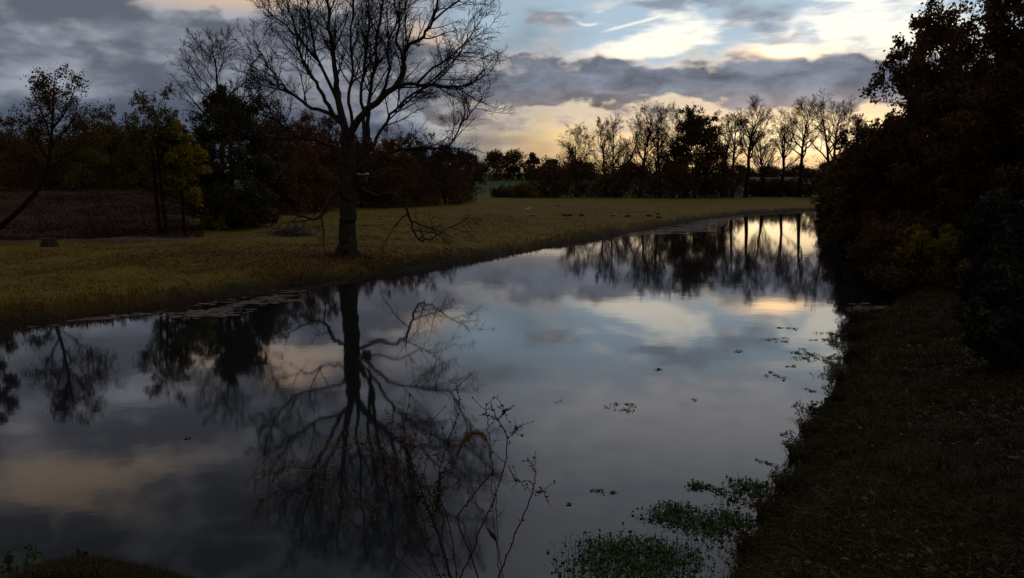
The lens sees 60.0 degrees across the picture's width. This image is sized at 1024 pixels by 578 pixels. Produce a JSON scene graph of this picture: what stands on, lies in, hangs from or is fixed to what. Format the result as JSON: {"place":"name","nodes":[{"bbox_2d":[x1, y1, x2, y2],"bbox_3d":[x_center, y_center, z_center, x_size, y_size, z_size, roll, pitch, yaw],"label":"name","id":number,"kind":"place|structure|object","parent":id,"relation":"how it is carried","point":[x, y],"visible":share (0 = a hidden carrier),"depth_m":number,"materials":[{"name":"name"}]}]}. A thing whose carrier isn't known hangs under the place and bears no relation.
{"place":"outdoors","nodes":[
{"label":"outdoors","id":0,"kind":"place"},
{"bbox_2d":[0,188,204,240],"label":"ploughed field","id":1,"kind":"structure","parent":0,"point":[25,218],"depth_m":66.51,"materials":[{"name":"soil"}]},
{"bbox_2d":[0,62,115,230],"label":"leaning tree","id":2,"kind":"object","parent":1,"relation":"on","point":[44,88],"visible":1,"depth_m":51.08,"materials":[{"name":"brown plant"}]},
{"bbox_2d":[119,82,190,234],"bbox_3d":[-21.373,-7.669,53.101,4.299,9.213,3.490,4,8,29],"label":"forked tree","id":3,"kind":"object","parent":1,"relation":"on","point":[156,148],"visible":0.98,"depth_m":52.99,"materials":[{"name":"green plant"}]},
{"bbox_2d":[155,117,212,234],"bbox_3d":[-20.145,-6.840,54.476,3.364,7.384,3.542,-6,9,-40],"label":"yellow leaved tree","id":4,"kind":"object","parent":1,"relation":"on","point":[185,153],"visible":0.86,"depth_m":54.04,"materials":[{"name":"green plant"}]},
{"bbox_2d":[0,232,338,241],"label":"path","id":5,"kind":"structure","parent":0,"point":[120,239],"depth_m":50.63,"materials":[{"name":"brown soil"}]},
{"bbox_2d":[240,471,420,577],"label":"seed grass","id":6,"kind":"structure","parent":0,"point":[261,502],"depth_m":3.05,"materials":[{"name":"brown plant"}]},
{"bbox_2d":[243,448,427,577],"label":"seed grass","id":7,"kind":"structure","parent":0,"point":[350,488],"depth_m":3.04,"materials":[{"name":"brown plant"}]},
{"bbox_2d":[320,426,433,577],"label":"seed grass","id":8,"kind":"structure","parent":0,"point":[364,446],"depth_m":3.03,"materials":[{"name":"brown plant"}]},
{"bbox_2d":[371,404,445,577],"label":"seed grass","id":9,"kind":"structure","parent":0,"point":[398,424],"depth_m":3.03,"materials":[{"name":"brown plant"}]},
{"bbox_2d":[0,186,819,323],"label":"ground","id":10,"kind":"structure","parent":0,"point":[738,205],"depth_m":48.04,"materials":[{"name":"green plant"}]},
{"bbox_2d":[0,112,56,188],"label":"leafy tree","id":11,"kind":"object","parent":10,"relation":"on","point":[7,171],"visible":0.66,"depth_m":90.39,"materials":[{"name":"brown plant"}]},
{"bbox_2d":[9,135,86,187],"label":"leafy tree","id":12,"kind":"object","parent":10,"relation":"on","point":[48,179],"visible":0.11,"depth_m":96.69,"materials":[{"name":"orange plant"}]},
{"bbox_2d":[41,115,121,188],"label":"leafy tree","id":13,"kind":"object","parent":10,"relation":"on","point":[94,156],"visible":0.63,"depth_m":92.22,"materials":[{"name":"green plant"}]},
{"bbox_2d":[77,104,142,187],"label":"leafy tree","id":14,"kind":"object","parent":10,"relation":"on","point":[107,118],"visible":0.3,"depth_m":97.62,"materials":[{"name":"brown plant"}]},
{"bbox_2d":[106,115,163,187],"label":"leafy tree","id":15,"kind":"object","parent":10,"relation":"on","point":[130,161],"visible":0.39,"depth_m":93.96,"materials":[{"name":"green plant"}]},
{"bbox_2d":[199,192,244,230],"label":"shrub","id":16,"kind":"object","parent":10,"relation":"on","point":[218,223],"visible":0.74,"depth_m":59.13,"materials":[{"name":"green plant"}]},
{"bbox_2d":[165,23,288,180],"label":"bare tree","id":17,"kind":"object","parent":10,"relation":"on","point":[210,50],"visible":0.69,"depth_m":69.72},
{"bbox_2d":[176,83,286,228],"bbox_3d":[-19.775,-9.171,61.499,7.509,10.203,8.240,0,7,0],"label":"dark evergreen","id":18,"kind":"object","parent":10,"relation":"on","point":[235,127],"visible":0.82,"depth_m":60.27,"materials":[{"name":"green plant"}]},
{"bbox_2d":[233,96,309,213],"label":"leafy tree","id":19,"kind":"object","parent":10,"relation":"on","point":[266,125],"visible":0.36,"depth_m":84.78,"materials":[{"name":"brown plant"}]},
{"bbox_2d":[255,220,321,236],"bbox_3d":[-13.725,-3.790,55.401,4.165,0.947,3.346,0,7,0],"label":"brush pile","id":20,"kind":"object","parent":10,"relation":"on","point":[290,232],"visible":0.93,"depth_m":54.67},
{"bbox_2d":[271,108,336,211],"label":"leafy tree","id":21,"kind":"object","parent":10,"relation":"on","point":[311,148],"visible":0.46,"depth_m":90.02,"materials":[{"name":"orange plant"}]},
{"bbox_2d":[294,115,362,209],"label":"leafy tree","id":22,"kind":"object","parent":10,"relation":"on","point":[330,157],"visible":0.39,"depth_m":97.98,"materials":[{"name":"brown plant"}]},
{"bbox_2d":[328,132,394,206],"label":"leafy tree","id":23,"kind":"object","parent":10,"relation":"on","point":[379,163],"visible":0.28,"depth_m":105.95,"materials":[{"name":"brown plant"}]},
{"bbox_2d":[219,0,517,260],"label":"bare tree","id":24,"kind":"object","parent":10,"relation":"on","point":[348,168],"visible":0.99,"depth_m":40.20,"materials":[{"name":"brown plant"}]},
{"bbox_2d":[356,161,417,208],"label":"shrub","id":25,"kind":"object","parent":10,"relation":"on","point":[390,177],"visible":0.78,"depth_m":104.51,"materials":[{"name":"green plant"}]},
{"bbox_2d":[361,126,428,205],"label":"leafy tree","id":26,"kind":"object","parent":10,"relation":"on","point":[390,145],"visible":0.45,"depth_m":110.12,"materials":[{"name":"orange plant"}]},
{"bbox_2d":[0,207,800,324],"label":"bank sedge","id":27,"kind":"object","parent":10,"relation":"on","point":[212,297],"visible":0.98,"depth_m":30.38,"materials":[{"name":"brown plant"}]},
{"bbox_2d":[381,136,445,204],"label":"leafy tree","id":28,"kind":"object","parent":10,"relation":"on","point":[418,144],"visible":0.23,"depth_m":113.94,"materials":[{"name":"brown plant"}]},
{"bbox_2d":[397,131,455,204],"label":"leafy tree","id":29,"kind":"object","parent":10,"relation":"on","point":[422,151],"visible":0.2,"depth_m":115.69,"materials":[{"name":"brown plant"}]},
{"bbox_2d":[413,165,469,204],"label":"shrub","id":30,"kind":"object","parent":10,"relation":"on","point":[454,196],"visible":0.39,"depth_m":118.68,"materials":[{"name":"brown plant"}]},
{"bbox_2d":[426,135,476,203],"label":"leafy tree","id":31,"kind":"object","parent":10,"relation":"on","point":[465,184],"visible":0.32,"depth_m":123.99,"materials":[{"name":"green plant"}]},
{"bbox_2d":[449,150,487,200],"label":"leafy tree","id":32,"kind":"object","parent":10,"relation":"on","point":[477,175],"visible":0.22,"depth_m":136.21,"materials":[{"name":"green plant"}]},
{"bbox_2d":[507,181,541,197],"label":"hedge bush","id":33,"kind":"object","parent":10,"relation":"on","point":[522,190],"visible":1,"depth_m":165.54,"materials":[{"name":"green plant"}]},
{"bbox_2d":[517,158,560,196],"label":"hedge bush","id":34,"kind":"object","parent":10,"relation":"on","point":[530,170],"visible":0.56,"depth_m":171.40,"materials":[{"name":"green plant"}]},
{"bbox_2d":[529,151,584,197],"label":"hedge bush","id":35,"kind":"object","parent":10,"relation":"on","point":[549,168],"visible":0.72,"depth_m":168.73,"materials":[{"name":"green plant"}]},
{"bbox_2d":[555,122,598,196],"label":"tree","id":36,"kind":"object","parent":10,"relation":"on","point":[571,152],"visible":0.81,"depth_m":173.89,"materials":[{"name":"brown plant"}]},
{"bbox_2d":[551,159,606,197],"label":"hedge bush","id":37,"kind":"object","parent":10,"relation":"on","point":[562,179],"visible":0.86,"depth_m":167.12,"materials":[{"name":"green plant"}]},
{"bbox_2d":[573,160,628,197],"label":"hedge bush","id":38,"kind":"object","parent":10,"relation":"on","point":[603,176],"visible":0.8,"depth_m":168.30,"materials":[{"name":"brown plant"}]},
{"bbox_2d":[583,117,620,192],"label":"tree","id":39,"kind":"object","parent":10,"relation":"on","point":[602,136],"visible":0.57,"depth_m":179.42,"materials":[{"name":"brown plant"}]},
{"bbox_2d":[592,161,641,197],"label":"hedge bush","id":40,"kind":"object","parent":10,"relation":"on","point":[613,167],"visible":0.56,"depth_m":169.22,"materials":[{"name":"green plant"}]},
{"bbox_2d":[597,110,655,196],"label":"tree","id":41,"kind":"object","parent":10,"relation":"on","point":[613,125],"visible":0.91,"depth_m":172.89,"materials":[{"name":"brown plant"}]},
{"bbox_2d":[610,149,665,197],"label":"hedge bush","id":42,"kind":"object","parent":10,"relation":"on","point":[626,168],"visible":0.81,"depth_m":167.47,"materials":[{"name":"green plant"}]},
{"bbox_2d":[626,100,666,196],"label":"tree","id":43,"kind":"object","parent":10,"relation":"on","point":[646,144],"visible":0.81,"depth_m":174.95,"materials":[{"name":"brown plant"}]},
{"bbox_2d":[636,102,674,191],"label":"tree","id":44,"kind":"object","parent":10,"relation":"on","point":[654,134],"visible":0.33,"depth_m":180.17,"materials":[{"name":"plant"}]},
{"bbox_2d":[633,153,686,197],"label":"hedge bush","id":45,"kind":"object","parent":10,"relation":"on","point":[660,166],"visible":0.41,"depth_m":168.37,"materials":[{"name":"green plant"}]},
{"bbox_2d":[652,102,701,196],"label":"tree","id":46,"kind":"object","parent":10,"relation":"on","point":[677,133],"visible":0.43,"depth_m":174.22,"materials":[{"name":"brown plant"}]},
{"bbox_2d":[653,156,705,197],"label":"hedge bush","id":47,"kind":"object","parent":10,"relation":"on","point":[668,182],"visible":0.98,"depth_m":163.88,"materials":[{"name":"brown plant"}]},
{"bbox_2d":[657,102,732,197],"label":"round dark tree","id":48,"kind":"object","parent":10,"relation":"on","point":[696,130],"visible":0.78,"depth_m":166.39,"materials":[{"name":"green plant"}]},
{"bbox_2d":[696,151,737,197],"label":"hedge bush","id":49,"kind":"object","parent":10,"relation":"on","point":[712,193],"visible":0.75,"depth_m":167.98,"materials":[{"name":"green plant"}]},
{"bbox_2d":[712,169,745,196],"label":"hedge bush","id":50,"kind":"object","parent":10,"relation":"on","point":[740,180],"visible":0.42,"depth_m":175.60,"materials":[{"name":"green plant"}]},
{"bbox_2d":[717,112,750,196],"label":"tree","id":51,"kind":"object","parent":10,"relation":"on","point":[741,149],"visible":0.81,"depth_m":171.82,"materials":[{"name":"brown plant"}]},
{"bbox_2d":[732,94,774,196],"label":"tree","id":52,"kind":"object","parent":10,"relation":"on","point":[751,141],"visible":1,"depth_m":170.38,"materials":[{"name":"brown plant"}]},
{"bbox_2d":[743,111,779,196],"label":"tree","id":53,"kind":"object","parent":10,"relation":"on","point":[764,147],"visible":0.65,"depth_m":176.71,"materials":[{"name":"plant"}]},
{"bbox_2d":[752,175,795,196],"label":"hedge bush","id":54,"kind":"object","parent":10,"relation":"on","point":[775,184],"visible":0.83,"depth_m":177.99,"materials":[{"name":"green plant"}]},
{"bbox_2d":[768,106,803,196],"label":"tree","id":55,"kind":"object","parent":10,"relation":"on","point":[782,146],"visible":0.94,"depth_m":174.48,"materials":[{"name":"brown plant"}]},
{"bbox_2d":[778,94,831,196],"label":"tree","id":56,"kind":"object","parent":10,"relation":"on","point":[804,136],"visible":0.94,"depth_m":172.55,"materials":[{"name":"brown plant"}]},
{"bbox_2d":[790,168,825,196],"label":"hedge bush","id":57,"kind":"object","parent":10,"relation":"on","point":[806,177],"visible":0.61,"depth_m":175.58,"materials":[{"name":"green plant"}]},
{"bbox_2d":[798,86,857,166],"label":"tree","id":58,"kind":"object","parent":10,"relation":"on","point":[826,139],"visible":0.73,"depth_m":173.53,"materials":[{"name":"brown plant"}]},
{"bbox_2d":[0,210,897,577],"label":"water","id":59,"kind":"structure","parent":0,"point":[100,418],"depth_m":15.93,"materials":[{"name":"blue liquid"}]},
{"bbox_2d":[153,290,307,318],"bbox_3d":[-8.629,0.460,29.267,2.735,0.016,7.141,2,7,20],"label":"floating scum","id":60,"kind":"object","parent":59,"relation":"on","point":[202,313],"visible":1,"depth_m":28.00,"materials":[{"name":"grey"}]},
{"bbox_2d":[547,522,727,577],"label":"water plant","id":61,"kind":"object","parent":59,"relation":"in","point":[624,560],"visible":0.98,"depth_m":9.40,"materials":[{"name":"green plant"}]},
{"bbox_2d":[610,215,744,238],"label":"floating scum","id":62,"kind":"object","parent":59,"relation":"on","point":[695,227],"visible":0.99,"depth_m":75.25,"materials":[{"name":"grey"}]},
{"bbox_2d":[631,498,772,536],"bbox_3d":[2.266,2.734,10.586,1.344,0.179,1.365,-4,8,-32],"label":"water plant","id":63,"kind":"object","parent":59,"relation":"in","point":[675,507],"visible":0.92,"depth_m":10.55,"materials":[{"name":"green plant"}]},
{"bbox_2d":[687,505,755,562],"bbox_3d":[2.470,2.808,10.057,0.938,0.159,1.958,0,7,0],"label":"water plant","id":64,"kind":"object","parent":59,"relation":"in","point":[713,533],"visible":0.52,"depth_m":10.12,"materials":[{"name":"green plant"}]},
{"bbox_2d":[707,473,782,503],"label":"water plant","id":65,"kind":"object","parent":59,"relation":"in","point":[755,484],"visible":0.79,"depth_m":11.52,"materials":[{"name":"green plant"}]},
{"bbox_2d":[722,521,775,554],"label":"grass tuft","id":66,"kind":"object","parent":59,"relation":"on","point":[748,539],"visible":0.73,"depth_m":9.55,"materials":[{"name":"green plant"}]},
{"bbox_2d":[779,429,834,459],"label":"grass tuft","id":67,"kind":"object","parent":59,"relation":"on","point":[793,450],"visible":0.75,"depth_m":12.87,"materials":[{"name":"green plant"}]},
{"bbox_2d":[120,173,819,195],"bbox_3d":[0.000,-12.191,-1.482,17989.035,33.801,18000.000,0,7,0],"label":"fields","id":68,"kind":"structure","parent":0,"point":[492,184],"depth_m":306.81,"materials":[{"name":"green plant"}]},
{"bbox_2d":[481,149,520,179],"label":"distant tree","id":69,"kind":"object","parent":68,"relation":"on","point":[491,158],"visible":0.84,"depth_m":344.04,"materials":[{"name":"green plant"}]},
{"bbox_2d":[491,149,527,179],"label":"distant tree","id":70,"kind":"object","parent":68,"relation":"on","point":[513,159],"visible":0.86,"depth_m":344.47,"materials":[{"name":"green plant"}]},
{"bbox_2d":[0,0,1022,173],"label":"sky","id":71,"kind":"structure","parent":0,"point":[573,62],"materials":[{"name":"grey"}]},
{"bbox_2d":[27,243,1023,577],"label":"river bank","id":72,"kind":"structure","parent":0,"point":[965,461],"depth_m":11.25,"materials":[{"name":"green plant"}]},
{"bbox_2d":[0,543,43,570],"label":"leafy weed","id":73,"kind":"object","parent":72,"relation":"on","point":[9,562],"visible":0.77,"depth_m":9.23,"materials":[{"name":"plant"}]},
{"bbox_2d":[0,551,190,577],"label":"grass clump","id":74,"kind":"object","parent":72,"relation":"on","point":[67,567],"visible":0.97,"depth_m":8.00,"materials":[{"name":"green plant"}]},
{"bbox_2d":[360,393,445,577],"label":"weed plant","id":75,"kind":"object","parent":72,"relation":"on","point":[397,459],"visible":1,"depth_m":2.73,"materials":[{"name":"brown plant"}]},
{"bbox_2d":[376,425,440,577],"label":"weed plant","id":76,"kind":"object","parent":72,"relation":"on","point":[404,504],"visible":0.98,"depth_m":2.74,"materials":[{"name":"plant"}]},
{"bbox_2d":[389,435,460,577],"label":"weed plant","id":77,"kind":"object","parent":72,"relation":"on","point":[437,498],"visible":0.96,"depth_m":2.75,"materials":[{"name":"brown plant"}]},
{"bbox_2d":[425,374,471,577],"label":"weed plant","id":78,"kind":"object","parent":72,"relation":"on","point":[442,461],"visible":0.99,"depth_m":2.75,"materials":[{"name":"plant"}]},
{"bbox_2d":[453,428,500,577],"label":"foxtail grass","id":79,"kind":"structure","parent":72,"relation":"on","point":[470,434],"depth_m":2.57,"materials":[{"name":"plant"}]},
{"bbox_2d":[456,396,498,577],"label":"weed plant","id":80,"kind":"object","parent":72,"relation":"on","point":[492,473],"visible":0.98,"depth_m":2.77,"materials":[{"name":"plant"}]},
{"bbox_2d":[458,397,533,577],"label":"weed plant","id":81,"kind":"object","parent":72,"relation":"on","point":[516,428],"visible":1,"depth_m":2.75,"materials":[{"name":"plant"}]},
{"bbox_2d":[497,452,555,577],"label":"weed plant","id":82,"kind":"object","parent":72,"relation":"on","point":[522,519],"visible":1,"depth_m":2.74,"materials":[{"name":"plant"}]},
{"bbox_2d":[735,483,802,521],"bbox_3d":[3.071,2.584,10.589,0.772,0.395,0.852,0,7,0],"label":"grass tuft","id":83,"kind":"object","parent":72,"relation":"on","point":[762,509],"visible":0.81,"depth_m":10.58,"materials":[{"name":"green plant"}]},
{"bbox_2d":[764,459,813,491],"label":"grass tuft","id":84,"kind":"object","parent":72,"relation":"on","point":[782,481],"visible":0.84,"depth_m":11.58,"materials":[{"name":"green plant"}]},
{"bbox_2d":[788,400,845,436],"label":"grass tuft","id":85,"kind":"object","parent":72,"relation":"on","point":[809,424],"visible":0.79,"depth_m":13.99,"materials":[{"name":"green plant"}]},
{"bbox_2d":[819,375,868,403],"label":"grass tuft","id":86,"kind":"object","parent":72,"relation":"on","point":[838,393],"visible":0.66,"depth_m":15.22,"materials":[{"name":"green plant"}]},
{"bbox_2d":[828,357,867,386],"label":"grass tuft","id":87,"kind":"object","parent":72,"relation":"on","point":[841,374],"visible":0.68,"depth_m":17.04,"materials":[{"name":"green plant"}]},
{"bbox_2d":[828,338,877,361],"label":"grass tuft","id":88,"kind":"object","parent":72,"relation":"on","point":[853,352],"visible":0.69,"depth_m":19.78,"materials":[{"name":"green plant"}]},
{"bbox_2d":[823,123,884,195],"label":"dark leafy tree","id":89,"kind":"object","parent":72,"relation":"on","point":[843,163],"visible":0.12,"depth_m":72.87,"materials":[{"name":"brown plant"}]},
{"bbox_2d":[835,314,876,339],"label":"bush","id":90,"kind":"object","parent":72,"relation":"on","point":[852,333],"visible":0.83,"depth_m":22.48,"materials":[{"name":"green plant"}]},
{"bbox_2d":[836,301,879,321],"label":"grass tuft","id":91,"kind":"object","parent":72,"relation":"on","point":[861,314],"visible":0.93,"depth_m":25.46,"materials":[{"name":"green plant"}]},
{"bbox_2d":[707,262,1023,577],"bbox_3d":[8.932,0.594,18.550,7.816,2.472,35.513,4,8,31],"label":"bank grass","id":92,"kind":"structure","parent":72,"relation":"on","point":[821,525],"depth_m":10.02,"materials":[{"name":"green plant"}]},
{"bbox_2d":[839,208,899,250],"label":"waterside bush","id":93,"kind":"object","parent":72,"relation":"on","point":[850,231],"visible":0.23,"depth_m":42.14,"materials":[{"name":"green plant"}]},
{"bbox_2d":[848,110,927,191],"bbox_3d":[24.616,-7.913,56.997,6.599,8.197,5.930,-4,8,-32],"label":"dark leafy tree","id":94,"kind":"object","parent":72,"relation":"on","point":[888,121],"visible":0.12,"depth_m":56.90,"materials":[{"name":"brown plant"}]},
{"bbox_2d":[845,224,932,271],"bbox_3d":[15.362,-1.594,35.539,3.808,1.998,3.673,0,7,0],"label":"waterside bush","id":95,"kind":"object","parent":72,"relation":"on","point":[853,251],"visible":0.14,"depth_m":35.70,"materials":[{"name":"green plant"}]},
{"bbox_2d":[759,302,1023,577],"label":"fallen leaves","id":96,"kind":"object","parent":72,"relation":"on","point":[932,569],"visible":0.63,"depth_m":10.95,"materials":[{"name":"brown plant"}]},
{"bbox_2d":[855,210,943,276],"bbox_3d":[14.589,-1.655,32.594,3.219,2.802,3.323,-3,8,-24],"label":"waterside bush","id":97,"kind":"object","parent":72,"relation":"on","point":[873,249],"visible":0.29,"depth_m":32.65,"materials":[{"name":"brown plant"}]},
{"bbox_2d":[883,210,929,258],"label":"bush","id":98,"kind":"object","parent":72,"relation":"on","point":[898,217],"visible":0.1,"depth_m":37.65,"materials":[{"name":"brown plant"}]},
{"bbox_2d":[833,15,993,225],"bbox_3d":[19.938,-7.869,44.844,6.882,11.609,7.006,-2,7,-19],"label":"dark leafy tree","id":99,"kind":"object","parent":72,"relation":"on","point":[878,160],"visible":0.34,"depth_m":44.83,"materials":[{"name":"green plant"}]},
{"bbox_2d":[867,242,966,292],"bbox_3d":[13.830,-0.707,30.301,3.587,1.778,3.195,0,7,0],"label":"waterside bush","id":100,"kind":"object","parent":72,"relation":"on","point":[896,274],"visible":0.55,"depth_m":29.92,"materials":[{"name":"green plant"}]},
{"bbox_2d":[894,219,970,275],"bbox_3d":[14.836,-1.348,30.986,3.029,2.265,2.710,7,10,43],"label":"bush","id":101,"kind":"object","parent":72,"relation":"on","point":[921,239],"visible":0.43,"depth_m":30.58,"materials":[{"name":"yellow plant"}]},
{"bbox_2d":[885,0,1013,227],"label":"dark leafy tree","id":102,"kind":"object","parent":72,"relation":"on","point":[959,59],"visible":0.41,"depth_m":39.49,"materials":[{"name":"green plant"}]},
{"bbox_2d":[927,232,1009,287],"bbox_3d":[13.952,-0.865,27.111,2.059,1.848,2.297,-2,7,-15],"label":"bush","id":103,"kind":"object","parent":72,"relation":"on","point":[949,267],"visible":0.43,"depth_m":27.04,"materials":[{"name":"green plant"}]},
{"bbox_2d":[915,119,1023,246],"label":"bush","id":104,"kind":"object","parent":72,"relation":"on","point":[1020,195],"visible":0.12,"depth_m":30.99,"materials":[{"name":"green plant"}]},
{"bbox_2d":[917,0,1023,261],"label":"dark leafy tree","id":105,"kind":"object","parent":72,"relation":"on","point":[1007,77],"visible":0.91,"depth_m":29.10,"materials":[{"name":"green plant"}]},
{"bbox_2d":[922,175,1023,322],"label":"bush","id":106,"kind":"object","parent":72,"relation":"on","point":[1000,213],"visible":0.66,"depth_m":18.97,"materials":[{"name":"green plant"}]},
{"bbox_2d":[929,52,1019,215],"bbox_3d":[24.193,-7.923,43.568,6.949,9.372,7.203,3,8,24],"label":"dark leafy tree","id":107,"kind":"object","parent":72,"relation":"on","point":[975,77],"visible":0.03,"depth_m":43.09,"materials":[{"name":"green plant"}]},
{"bbox_2d":[958,237,1023,372],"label":"bush","id":108,"kind":"object","parent":72,"relation":"on","point":[994,316],"visible":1,"depth_m":14.10,"materials":[{"name":"green plant"}]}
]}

